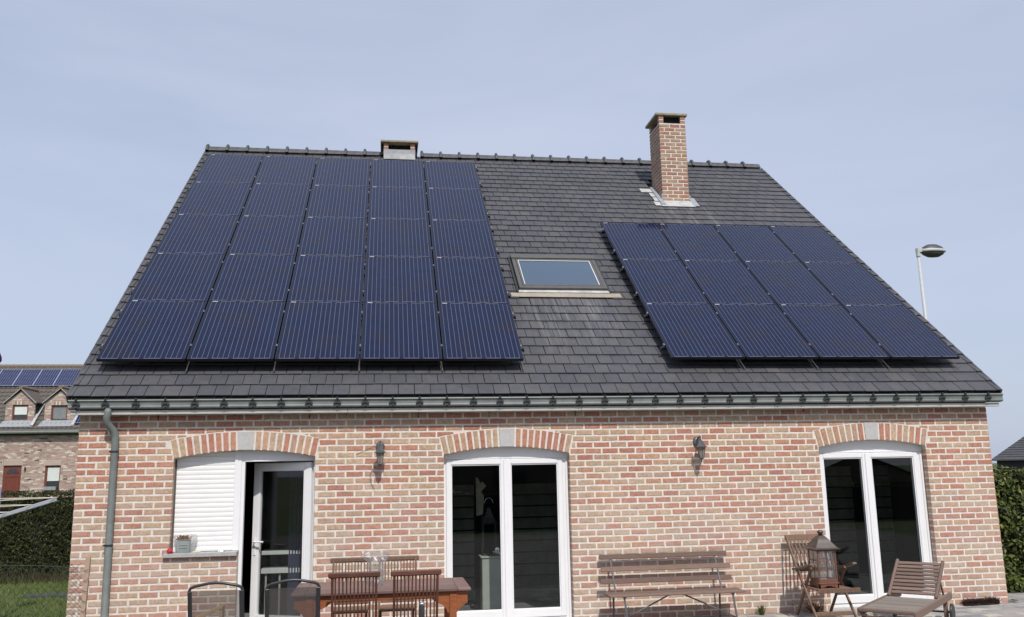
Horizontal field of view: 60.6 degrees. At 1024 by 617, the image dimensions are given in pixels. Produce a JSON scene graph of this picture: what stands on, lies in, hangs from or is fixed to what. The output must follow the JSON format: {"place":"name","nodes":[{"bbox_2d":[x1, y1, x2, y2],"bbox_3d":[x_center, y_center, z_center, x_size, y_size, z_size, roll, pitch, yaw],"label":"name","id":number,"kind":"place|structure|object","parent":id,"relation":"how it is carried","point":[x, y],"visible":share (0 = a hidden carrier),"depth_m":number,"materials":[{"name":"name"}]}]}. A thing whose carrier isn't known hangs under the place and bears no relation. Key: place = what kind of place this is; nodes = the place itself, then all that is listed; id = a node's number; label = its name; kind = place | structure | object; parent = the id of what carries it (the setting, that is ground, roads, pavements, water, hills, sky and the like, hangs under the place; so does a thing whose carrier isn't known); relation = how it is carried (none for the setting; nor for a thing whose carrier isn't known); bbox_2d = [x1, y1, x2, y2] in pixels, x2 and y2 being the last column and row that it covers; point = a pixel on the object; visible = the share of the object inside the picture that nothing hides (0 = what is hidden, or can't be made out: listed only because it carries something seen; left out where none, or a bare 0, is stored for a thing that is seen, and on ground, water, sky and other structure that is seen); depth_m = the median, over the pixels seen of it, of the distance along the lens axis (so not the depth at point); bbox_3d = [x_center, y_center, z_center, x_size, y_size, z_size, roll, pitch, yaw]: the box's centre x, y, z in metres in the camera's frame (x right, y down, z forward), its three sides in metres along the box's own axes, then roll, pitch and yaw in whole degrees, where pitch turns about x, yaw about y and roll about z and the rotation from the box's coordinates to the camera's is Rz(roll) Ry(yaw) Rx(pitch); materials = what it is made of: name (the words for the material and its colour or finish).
{"place":"outdoors","nodes":[
{"label":"outdoors","id":0,"kind":"place"},
{"bbox_2d":[0,576,67,616],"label":"grass","id":1,"kind":"structure","parent":0,"point":[20,588],"depth_m":13.64,"materials":[{"name":"plant"}]},
{"bbox_2d":[0,364,83,497],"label":"neighbour house","id":2,"kind":"structure","parent":0,"point":[39,434],"depth_m":42.63,"materials":[{"name":"brick"}]},
{"bbox_2d":[0,369,22,385],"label":"mono solar panel","id":3,"kind":"object","parent":2,"relation":"attached to","point":[8,377],"visible":1,"depth_m":46.02,"materials":[{"name":"glass"}]},
{"bbox_2d":[2,465,21,497],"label":"front door","id":4,"kind":"structure","parent":2,"relation":"in","point":[12,474],"depth_m":42.19,"materials":[{"name":"red wood"}]},
{"bbox_2d":[12,369,41,385],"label":"mono solar panel","id":5,"kind":"object","parent":2,"relation":"attached to","point":[26,377],"visible":0.98,"depth_m":46.05,"materials":[{"name":"glass"}]},
{"bbox_2d":[32,369,61,385],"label":"mono solar panel","id":6,"kind":"object","parent":2,"relation":"attached to","point":[46,377],"visible":1,"depth_m":46.17,"materials":[{"name":"glass"}]},
{"bbox_2d":[43,465,60,491],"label":"window","id":7,"kind":"structure","parent":2,"relation":"in","point":[52,473],"depth_m":42.48,"materials":[{"name":"white glass"}]},
{"bbox_2d":[53,369,80,385],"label":"mono solar panel","id":8,"kind":"object","parent":2,"relation":"attached to","point":[66,377],"visible":0.97,"depth_m":46.32,"materials":[{"name":"glass"}]},
{"bbox_2d":[74,415,79,422],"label":"mono solar panel","id":9,"kind":"object","parent":2,"relation":"attached to","point":[77,420],"visible":0.07,"depth_m":43.33,"materials":[{"name":"glass"}]},
{"bbox_2d":[166,548,172,553],"bbox_3d":[-3.921,2.777,10.043,0.078,0.074,0.055,0,-11,-8],"label":"red cloth","id":10,"kind":"object","parent":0,"point":[169,550],"visible":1,"depth_m":10.02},
{"bbox_2d":[419,602,424,616],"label":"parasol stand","id":11,"kind":"object","parent":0,"point":[421,609],"visible":1,"depth_m":7.29,"materials":[{"name":"metal"}]},
{"bbox_2d":[0,463,1021,616],"bbox_3d":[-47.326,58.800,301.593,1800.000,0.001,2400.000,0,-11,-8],"label":"ground","id":12,"kind":"structure","parent":0,"point":[63,599],"depth_m":13.25,"materials":[{"name":"plant"}]},
{"bbox_2d":[0,497,56,518],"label":"rotary clothes dryer","id":13,"kind":"object","parent":12,"relation":"on","point":[27,507],"visible":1,"depth_m":10.84,"materials":[{"name":"metal"}]},
{"bbox_2d":[0,564,68,584],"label":"dry undergrowth","id":14,"kind":"object","parent":12,"relation":"on","point":[39,578],"visible":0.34,"depth_m":15.97,"materials":[{"name":"plant"}]},
{"bbox_2d":[0,489,74,579],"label":"thuja hedge","id":15,"kind":"object","parent":12,"relation":"on","point":[41,536],"visible":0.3,"depth_m":16.65,"materials":[{"name":"green plant"}]},
{"bbox_2d":[20,592,67,598],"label":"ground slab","id":16,"kind":"structure","parent":12,"relation":"on","point":[41,594],"depth_m":14.01,"materials":[{"name":"concrete"}]},
{"bbox_2d":[0,557,90,616],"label":"wire fence","id":17,"kind":"object","parent":12,"relation":"on","point":[83,600],"visible":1,"depth_m":9.79,"materials":[{"name":"metal"}]},
{"bbox_2d":[66,112,1007,616],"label":"brick house","id":18,"kind":"structure","parent":12,"relation":"on","point":[602,408],"depth_m":11.06,"materials":[{"name":"red brick"}]},
{"bbox_2d":[176,534,191,553],"bbox_3d":[-3.786,2.715,10.111,0.171,0.205,0.130,0,-11,-8],"label":"sill planter","id":19,"kind":"object","parent":18,"relation":"on","point":[183,543],"visible":1,"depth_m":10.06,"materials":[{"name":"ceramic"}]},
{"bbox_2d":[232,450,314,616],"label":"patio door","id":20,"kind":"structure","parent":18,"relation":"in","point":[241,457],"depth_m":10.51,"materials":[{"name":"white plastic"}]},
{"bbox_2d":[261,548,311,614],"bbox_3d":[-2.860,3.536,11.273,0.690,0.850,0.300,0,-11,-8],"label":"white shelf table","id":21,"kind":"object","parent":18,"relation":"on","point":[273,569],"visible":0.53,"depth_m":11.16,"materials":[{"name":"plastic"}]},
{"bbox_2d":[287,470,303,587],"bbox_3d":[-2.767,2.956,11.242,0.198,1.900,0.024,0,-11,-8],"label":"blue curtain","id":22,"kind":"object","parent":18,"relation":"hanging from","point":[296,513],"visible":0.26,"depth_m":11.27,"materials":[{"name":"fabric"}]},
{"bbox_2d":[99,344,523,351],"bbox_3d":[-2.458,0.502,11.173,5.296,0.106,0.052,0,29,-8],"label":"mounting rail","id":23,"kind":"object","parent":18,"relation":"attached to","point":[522,349],"visible":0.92,"depth_m":11.16,"materials":[{"name":"metal"}]},
{"bbox_2d":[96,300,207,361],"bbox_3d":[-4.572,0.266,11.239,1.023,0.040,1.500,0,29,-8],"label":"solar panel","id":24,"kind":"object","parent":23,"relation":"attached to","point":[154,331],"visible":1,"depth_m":11.14,"materials":[{"name":"blue glass"}]},
{"bbox_2d":[187,301,285,361],"bbox_3d":[-3.542,0.273,11.386,1.023,0.040,1.500,0,29,-8],"label":"solar panel","id":25,"kind":"object","parent":23,"relation":"attached to","point":[238,330],"visible":1,"depth_m":11.30,"materials":[{"name":"blue glass"}]},
{"bbox_2d":[275,301,361,360],"bbox_3d":[-2.511,0.281,11.534,1.023,0.040,1.500,0,29,-8],"label":"solar panel","id":26,"kind":"object","parent":23,"relation":"attached to","point":[319,331],"visible":1,"depth_m":11.45,"materials":[{"name":"blue glass"}]},
{"bbox_2d":[360,302,441,360],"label":"solar panel","id":27,"kind":"object","parent":23,"relation":"attached to","point":[400,331],"visible":1,"depth_m":11.60,"materials":[{"name":"blue glass"}]},
{"bbox_2d":[438,303,523,360],"bbox_3d":[-0.450,0.296,11.831,1.023,0.040,1.500,0,29,-8],"label":"solar panel","id":28,"kind":"object","parent":23,"relation":"attached to","point":[478,331],"visible":1,"depth_m":11.74,"materials":[{"name":"blue glass"}]},
{"bbox_2d":[119,309,515,319],"bbox_3d":[-2.565,0.080,11.938,5.296,0.106,0.052,0,29,-8],"label":"mounting rail","id":29,"kind":"object","parent":18,"relation":"attached to","point":[514,316],"visible":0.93,"depth_m":11.99,"materials":[{"name":"metal"}]},
{"bbox_2d":[131,288,510,298],"bbox_3d":[-2.641,-0.220,12.480,5.296,0.106,0.052,0,29,-8],"label":"mounting rail","id":30,"kind":"object","parent":18,"relation":"attached to","point":[509,296],"visible":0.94,"depth_m":12.55,"materials":[{"name":"metal"}]},
{"bbox_2d":[129,253,224,301],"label":"solar panel","id":31,"kind":"object","parent":30,"relation":"attached to","point":[180,276],"visible":1,"depth_m":12.49,"materials":[{"name":"blue glass"}]},
{"bbox_2d":[209,254,295,300],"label":"solar panel","id":32,"kind":"object","parent":30,"relation":"attached to","point":[254,277],"visible":1,"depth_m":12.64,"materials":[{"name":"blue glass"}]},
{"bbox_2d":[287,255,364,301],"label":"solar panel","id":33,"kind":"object","parent":30,"relation":"attached to","point":[326,278],"visible":1,"depth_m":12.78,"materials":[{"name":"blue glass"}]},
{"bbox_2d":[364,256,436,302],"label":"solar panel","id":34,"kind":"object","parent":30,"relation":"attached to","point":[398,279],"visible":1,"depth_m":12.94,"materials":[{"name":"blue glass"}]},
{"bbox_2d":[433,257,509,302],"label":"solar panel","id":35,"kind":"object","parent":30,"relation":"attached to","point":[467,280],"visible":1,"depth_m":13.08,"materials":[{"name":"blue glass"}]},
{"bbox_2d":[146,260,503,271],"bbox_3d":[-2.748,-0.641,13.245,5.296,0.106,0.052,0,29,-8],"label":"mounting rail","id":36,"kind":"object","parent":18,"relation":"attached to","point":[502,269],"visible":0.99,"depth_m":13.31,"materials":[{"name":"metal"}]},
{"bbox_2d":[156,243,499,254],"bbox_3d":[-2.824,-0.941,13.787,5.296,0.106,0.052,0,29,-8],"label":"mounting rail","id":37,"kind":"object","parent":18,"relation":"attached to","point":[498,252],"visible":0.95,"depth_m":13.97,"materials":[{"name":"metal"}]},
{"bbox_2d":[155,214,239,255],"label":"solar panel","id":38,"kind":"object","parent":37,"relation":"attached to","point":[197,233],"visible":1,"depth_m":13.80,"materials":[{"name":"blue glass"}]},
{"bbox_2d":[227,215,303,254],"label":"solar panel","id":39,"kind":"object","parent":37,"relation":"attached to","point":[277,235],"visible":1,"depth_m":13.95,"materials":[{"name":"blue glass"}]},
{"bbox_2d":[297,217,366,255],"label":"solar panel","id":40,"kind":"object","parent":37,"relation":"attached to","point":[341,236],"visible":1,"depth_m":14.10,"materials":[{"name":"blue glass"}]},
{"bbox_2d":[366,218,431,256],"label":"solar panel","id":41,"kind":"object","parent":37,"relation":"attached to","point":[399,237],"visible":1,"depth_m":14.25,"materials":[{"name":"blue glass"}]},
{"bbox_2d":[430,219,497,257],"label":"solar panel","id":42,"kind":"object","parent":37,"relation":"attached to","point":[464,238],"visible":1,"depth_m":14.39,"materials":[{"name":"blue glass"}]},
{"bbox_2d":[169,220,493,232],"bbox_3d":[-2.930,-1.363,14.552,5.296,0.106,0.052,0,29,-8],"label":"mounting rail","id":43,"kind":"object","parent":18,"relation":"attached to","point":[492,230],"visible":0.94,"depth_m":14.62,"materials":[{"name":"metal"}]},
{"bbox_2d":[177,205,489,218],"bbox_3d":[-3.006,-1.662,15.095,5.296,0.106,0.052,0,29,-8],"label":"mounting rail","id":44,"kind":"object","parent":18,"relation":"attached to","point":[367,212],"visible":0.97,"depth_m":15.17,"materials":[{"name":"metal"}]},
{"bbox_2d":[176,182,251,216],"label":"solar panel","id":45,"kind":"object","parent":44,"relation":"attached to","point":[216,198],"visible":1,"depth_m":15.11,"materials":[{"name":"blue glass"}]},
{"bbox_2d":[242,183,310,217],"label":"solar panel","id":46,"kind":"object","parent":44,"relation":"attached to","point":[264,199],"visible":1,"depth_m":15.26,"materials":[{"name":"blue glass"}]},
{"bbox_2d":[305,185,368,217],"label":"solar panel","id":47,"kind":"object","parent":44,"relation":"attached to","point":[338,201],"visible":1,"depth_m":15.41,"materials":[{"name":"blue glass"}]},
{"bbox_2d":[368,186,428,218],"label":"solar panel","id":48,"kind":"object","parent":44,"relation":"attached to","point":[399,202],"visible":1,"depth_m":15.56,"materials":[{"name":"blue glass"}]},
{"bbox_2d":[426,188,488,220],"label":"solar panel","id":49,"kind":"object","parent":44,"relation":"attached to","point":[454,204],"visible":1,"depth_m":15.71,"materials":[{"name":"blue glass"}]},
{"bbox_2d":[187,187,485,199],"bbox_3d":[-3.113,-2.084,15.859,5.296,0.106,0.052,0,29,-8],"label":"mounting rail","id":50,"kind":"object","parent":18,"relation":"attached to","point":[484,198],"visible":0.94,"depth_m":15.93,"materials":[{"name":"metal"}]},
{"bbox_2d":[374,440,385,467],"bbox_3d":[-1.579,1.747,10.496,0.135,0.334,0.226,0,-11,-8],"label":"wall lantern","id":51,"kind":"object","parent":18,"relation":"attached to","point":[380,448],"depth_m":10.43,"materials":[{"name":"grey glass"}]},
{"bbox_2d":[452,481,474,600],"bbox_3d":[-0.796,3.311,12.497,0.520,1.660,0.042,0,-11,-8],"label":"slatted screen","id":52,"kind":"object","parent":18,"relation":"on","point":[463,536],"visible":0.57,"depth_m":12.51,"materials":[{"name":"black"}]},
{"bbox_2d":[476,478,485,552],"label":"carved panel","id":53,"kind":"object","parent":18,"relation":"on","point":[481,486],"visible":0.54,"depth_m":11.94,"materials":[{"name":"wood"}]},
{"bbox_2d":[479,555,500,608],"bbox_3d":[-0.264,3.558,11.306,0.300,0.720,0.290,0,-11,-8],"label":"plant pedestal","id":54,"kind":"object","parent":18,"relation":"on","point":[490,583],"visible":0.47,"depth_m":11.19,"materials":[{"name":"white paint"}]},
{"bbox_2d":[481,497,496,555],"bbox_3d":[-0.303,2.849,11.475,0.200,0.735,0.184,0,-11,-8],"label":"dark candle lantern","id":55,"kind":"object","parent":54,"relation":"on","point":[488,518],"visible":0.93,"depth_m":11.43,"materials":[{"name":"metal"}]},
{"bbox_2d":[492,545,499,554],"bbox_3d":[-0.197,3.130,11.355,0.136,0.136,0.136,0,-11,-8],"label":"silver ball","id":56,"kind":"object","parent":54,"relation":"on","point":[495,549],"visible":0.86,"depth_m":11.31,"materials":[{"name":"silver metal"}]},
{"bbox_2d":[444,447,572,616],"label":"patio door","id":57,"kind":"structure","parent":18,"relation":"in","point":[503,457],"depth_m":10.78,"materials":[{"name":"white plastic"}]},
{"bbox_2d":[512,479,558,598],"bbox_3d":[0.332,3.320,12.659,0.900,1.660,0.042,0,-11,-8],"label":"slatted screen","id":58,"kind":"object","parent":18,"relation":"on","point":[535,550],"visible":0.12,"depth_m":12.64,"materials":[{"name":"black"}]},
{"bbox_2d":[507,254,621,297],"bbox_3d":[0.741,-0.393,13.869,1.700,0.395,1.370,0,29,-8],"label":"roof window","id":59,"kind":"structure","parent":18,"relation":"in","point":[534,275],"depth_m":13.71,"materials":[{"name":"glass"}]},
{"bbox_2d":[693,435,706,461],"bbox_3d":[2.376,1.772,11.064,0.135,0.334,0.226,0,-11,-8],"label":"wall lantern","id":60,"kind":"object","parent":18,"relation":"attached to","point":[699,444],"depth_m":11.01,"materials":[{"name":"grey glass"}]},
{"bbox_2d":[633,292,895,298],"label":"mounting rail","id":61,"kind":"object","parent":18,"relation":"attached to","point":[635,295],"visible":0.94,"depth_m":13.16,"materials":[{"name":"metal"}]},
{"bbox_2d":[620,259,709,304],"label":"solar panel","id":62,"kind":"object","parent":61,"relation":"attached to","point":[660,281],"visible":1,"depth_m":13.54,"materials":[{"name":"blue glass"}]},
{"bbox_2d":[682,260,775,304],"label":"solar panel","id":63,"kind":"object","parent":61,"relation":"attached to","point":[725,282],"visible":1,"depth_m":13.69,"materials":[{"name":"blue glass"}]},
{"bbox_2d":[742,261,840,304],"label":"solar panel","id":64,"kind":"object","parent":61,"relation":"attached to","point":[781,282],"visible":1,"depth_m":13.84,"materials":[{"name":"blue glass"}]},
{"bbox_2d":[802,262,903,304],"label":"solar panel","id":65,"kind":"object","parent":61,"relation":"attached to","point":[845,283],"visible":1,"depth_m":13.99,"materials":[{"name":"blue glass"}]},
{"bbox_2d":[644,312,916,318],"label":"mounting rail","id":66,"kind":"object","parent":18,"relation":"attached to","point":[646,316],"visible":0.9,"depth_m":12.61,"materials":[{"name":"metal"}]},
{"bbox_2d":[660,343,948,350],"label":"mounting rail","id":67,"kind":"object","parent":18,"relation":"attached to","point":[662,347],"visible":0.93,"depth_m":11.85,"materials":[{"name":"metal"}]},
{"bbox_2d":[643,303,744,358],"bbox_3d":[2.520,0.300,12.289,1.023,0.042,1.500,0,29,-8],"label":"solar panel","id":68,"kind":"object","parent":67,"relation":"attached to","point":[691,331],"visible":1,"depth_m":12.21,"materials":[{"name":"blue glass"}]},
{"bbox_2d":[711,304,818,358],"bbox_3d":[3.550,0.308,12.437,1.023,0.042,1.500,0,29,-8],"label":"solar panel","id":69,"kind":"object","parent":67,"relation":"attached to","point":[763,331],"visible":1,"depth_m":12.35,"materials":[{"name":"blue glass"}]},
{"bbox_2d":[777,304,889,358],"bbox_3d":[4.581,0.315,12.585,1.023,0.042,1.500,0,29,-8],"label":"solar panel","id":70,"kind":"object","parent":67,"relation":"attached to","point":[832,331],"visible":1,"depth_m":12.50,"materials":[{"name":"blue glass"}]},
{"bbox_2d":[842,305,959,358],"bbox_3d":[5.612,0.323,12.732,1.023,0.042,1.500,0,29,-8],"label":"solar panel","id":71,"kind":"object","parent":67,"relation":"attached to","point":[899,331],"visible":1,"depth_m":12.65,"materials":[{"name":"blue glass"}]},
{"bbox_2d":[824,465,860,585],"bbox_3d":[4.859,3.294,13.321,0.750,1.780,0.042,0,-11,-8],"label":"slatted screen","id":72,"kind":"object","parent":18,"relation":"on","point":[842,527],"visible":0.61,"depth_m":13.34,"materials":[{"name":"black"}]},
{"bbox_2d":[818,440,935,607],"bbox_3d":[4.737,2.793,11.469,1.510,2.116,0.114,0,-11,-8],"label":"patio door","id":73,"kind":"structure","parent":18,"relation":"in","point":[861,450],"depth_m":11.50,"materials":[{"name":"white plastic"}]},
{"bbox_2d":[872,465,898,583],"bbox_3d":[5.691,3.300,13.440,0.330,1.780,0.042,0,-11,-8],"label":"slatted screen","id":74,"kind":"object","parent":18,"relation":"on","point":[885,516],"visible":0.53,"depth_m":13.43,"materials":[{"name":"black"}]},
{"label":"rail","id":75,"kind":"object","parent":18,"relation":"attached to","visible":0},
{"bbox_2d":[194,154,262,184],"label":"solar panel","id":76,"kind":"object","parent":75,"relation":"attached to","point":[230,168],"visible":1,"depth_m":16.42,"materials":[{"name":"blue glass"}]},
{"bbox_2d":[254,156,316,184],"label":"solar panel","id":77,"kind":"object","parent":75,"relation":"attached to","point":[284,170],"visible":1,"depth_m":16.57,"materials":[{"name":"blue glass"}]},
{"bbox_2d":[312,158,369,185],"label":"solar panel","id":78,"kind":"object","parent":75,"relation":"attached to","point":[342,171],"visible":1,"depth_m":16.72,"materials":[{"name":"blue glass"}]},
{"bbox_2d":[370,159,424,187],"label":"solar panel","id":79,"kind":"object","parent":75,"relation":"attached to","point":[397,173],"visible":1,"depth_m":16.87,"materials":[{"name":"blue glass"}]},
{"bbox_2d":[424,161,480,188],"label":"solar panel","id":80,"kind":"object","parent":75,"relation":"attached to","point":[454,175],"visible":1,"depth_m":17.02,"materials":[{"name":"blue glass"}]},
{"bbox_2d":[915,244,945,319],"bbox_3d":[16.590,2.523,33.660,1.245,10.301,0.599,0,-11,-8],"label":"street lamp","id":81,"kind":"object","parent":12,"relation":"on","point":[932,250],"visible":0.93,"depth_m":34.32,"materials":[{"name":"metal"}]},
{"bbox_2d":[993,464,1023,592],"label":"laurel hedge","id":82,"kind":"object","parent":12,"relation":"on","point":[1009,490],"visible":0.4,"depth_m":12.56,"materials":[{"name":"green plant"}]},
{"bbox_2d":[0,0,1023,462],"label":"sky","id":83,"kind":"structure","parent":0,"point":[898,125],"materials":[{"name":"blue"}]},
{"bbox_2d":[700,592,1023,616],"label":"patio","id":84,"kind":"structure","parent":0,"point":[1013,606],"depth_m":10.78,"materials":[{"name":"stone"}]},
{"bbox_2d":[187,581,244,616],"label":"chair","id":85,"kind":"object","parent":84,"relation":"on","point":[223,603],"visible":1,"depth_m":7.50,"materials":[{"name":"metal"}]},
{"bbox_2d":[265,578,320,616],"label":"chair","id":86,"kind":"object","parent":84,"relation":"on","point":[294,602],"visible":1,"depth_m":7.60,"materials":[{"name":"metal"}]},
{"bbox_2d":[330,557,373,616],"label":"slat chair","id":87,"kind":"object","parent":84,"relation":"on","point":[333,561],"visible":0.45,"depth_m":9.36,"materials":[{"name":"brown wood"}]},
{"bbox_2d":[328,571,379,616],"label":"slat chair","id":88,"kind":"object","parent":84,"relation":"on","point":[354,575],"visible":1,"depth_m":7.80,"materials":[{"name":"brown wood"}]},
{"bbox_2d":[297,577,470,616],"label":"garden table","id":89,"kind":"object","parent":84,"relation":"on","point":[453,596],"visible":0.62,"depth_m":8.10,"materials":[{"name":"brown wood"}]},
{"bbox_2d":[377,555,418,616],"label":"slat chair","id":90,"kind":"object","parent":84,"relation":"on","point":[385,608],"visible":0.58,"depth_m":9.43,"materials":[{"name":"brown wood"}]},
{"bbox_2d":[391,569,441,616],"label":"slat chair","id":91,"kind":"object","parent":84,"relation":"on","point":[419,573],"visible":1,"depth_m":7.87,"materials":[{"name":"brown wood"}]},
{"bbox_2d":[599,551,746,616],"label":"garden bench","id":92,"kind":"object","parent":84,"relation":"on","point":[667,593],"visible":1,"depth_m":10.66,"materials":[{"name":"brown wood"}]},
{"bbox_2d":[756,604,766,614],"bbox_3d":[3.078,3.715,10.820,0.166,0.130,0.155,-11,-15,43],"label":"weed tuft","id":93,"kind":"object","parent":84,"relation":"on","point":[761,609],"visible":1,"depth_m":10.79,"materials":[{"name":"green plant"}]},
{"bbox_2d":[804,601,827,612],"bbox_3d":[3.762,3.706,10.916,0.392,0.157,0.358,0,-11,-8],"label":"dry plant","id":94,"kind":"object","parent":84,"relation":"on","point":[817,607],"visible":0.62,"depth_m":10.88,"materials":[{"name":"plant"}]},
{"bbox_2d":[784,534,860,616],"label":"folding armchair","id":95,"kind":"object","parent":84,"relation":"on","point":[842,588],"visible":0.86,"depth_m":10.59,"materials":[{"name":"brown wood"}]},
{"bbox_2d":[803,530,839,588],"bbox_3d":[3.719,2.996,10.509,0.313,0.661,0.313,0,-11,-8],"label":"wooden lantern","id":96,"kind":"object","parent":95,"relation":"on","point":[820,542],"visible":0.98,"depth_m":10.43,"materials":[{"name":"brown wood"}]},
{"bbox_2d":[857,559,954,616],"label":"wheeled sun lounger","id":97,"kind":"object","parent":84,"relation":"on","point":[893,602],"visible":1,"depth_m":10.07,"materials":[{"name":"brown wood"}]},
{"bbox_2d":[961,596,999,605],"bbox_3d":[6.016,3.754,11.249,0.553,0.098,0.149,1,-11,-12],"label":"boot brush","id":98,"kind":"object","parent":84,"relation":"on","point":[992,600],"visible":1,"depth_m":11.21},
{"bbox_2d":[991,437,1023,476],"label":"dark slate building","id":99,"kind":"structure","parent":0,"point":[1012,455],"depth_m":43.96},
{"label":"rail","id":100,"kind":"object","parent":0,"visible":0},
{"bbox_2d":[600,222,679,260],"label":"solar panel","id":101,"kind":"object","parent":100,"relation":"attached to","point":[638,240],"visible":1,"depth_m":14.85,"materials":[{"name":"blue glass"}]},
{"bbox_2d":[657,223,740,260],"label":"solar panel","id":102,"kind":"object","parent":100,"relation":"attached to","point":[696,242],"visible":1,"depth_m":15.00,"materials":[{"name":"blue glass"}]},
{"bbox_2d":[713,225,800,261],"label":"solar panel","id":103,"kind":"object","parent":100,"relation":"attached to","point":[753,243],"visible":1,"depth_m":15.15,"materials":[{"name":"blue glass"}]},
{"bbox_2d":[768,226,858,262],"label":"solar panel","id":104,"kind":"object","parent":100,"relation":"attached to","point":[811,244],"visible":1,"depth_m":15.30,"materials":[{"name":"blue glass"}]}
]}

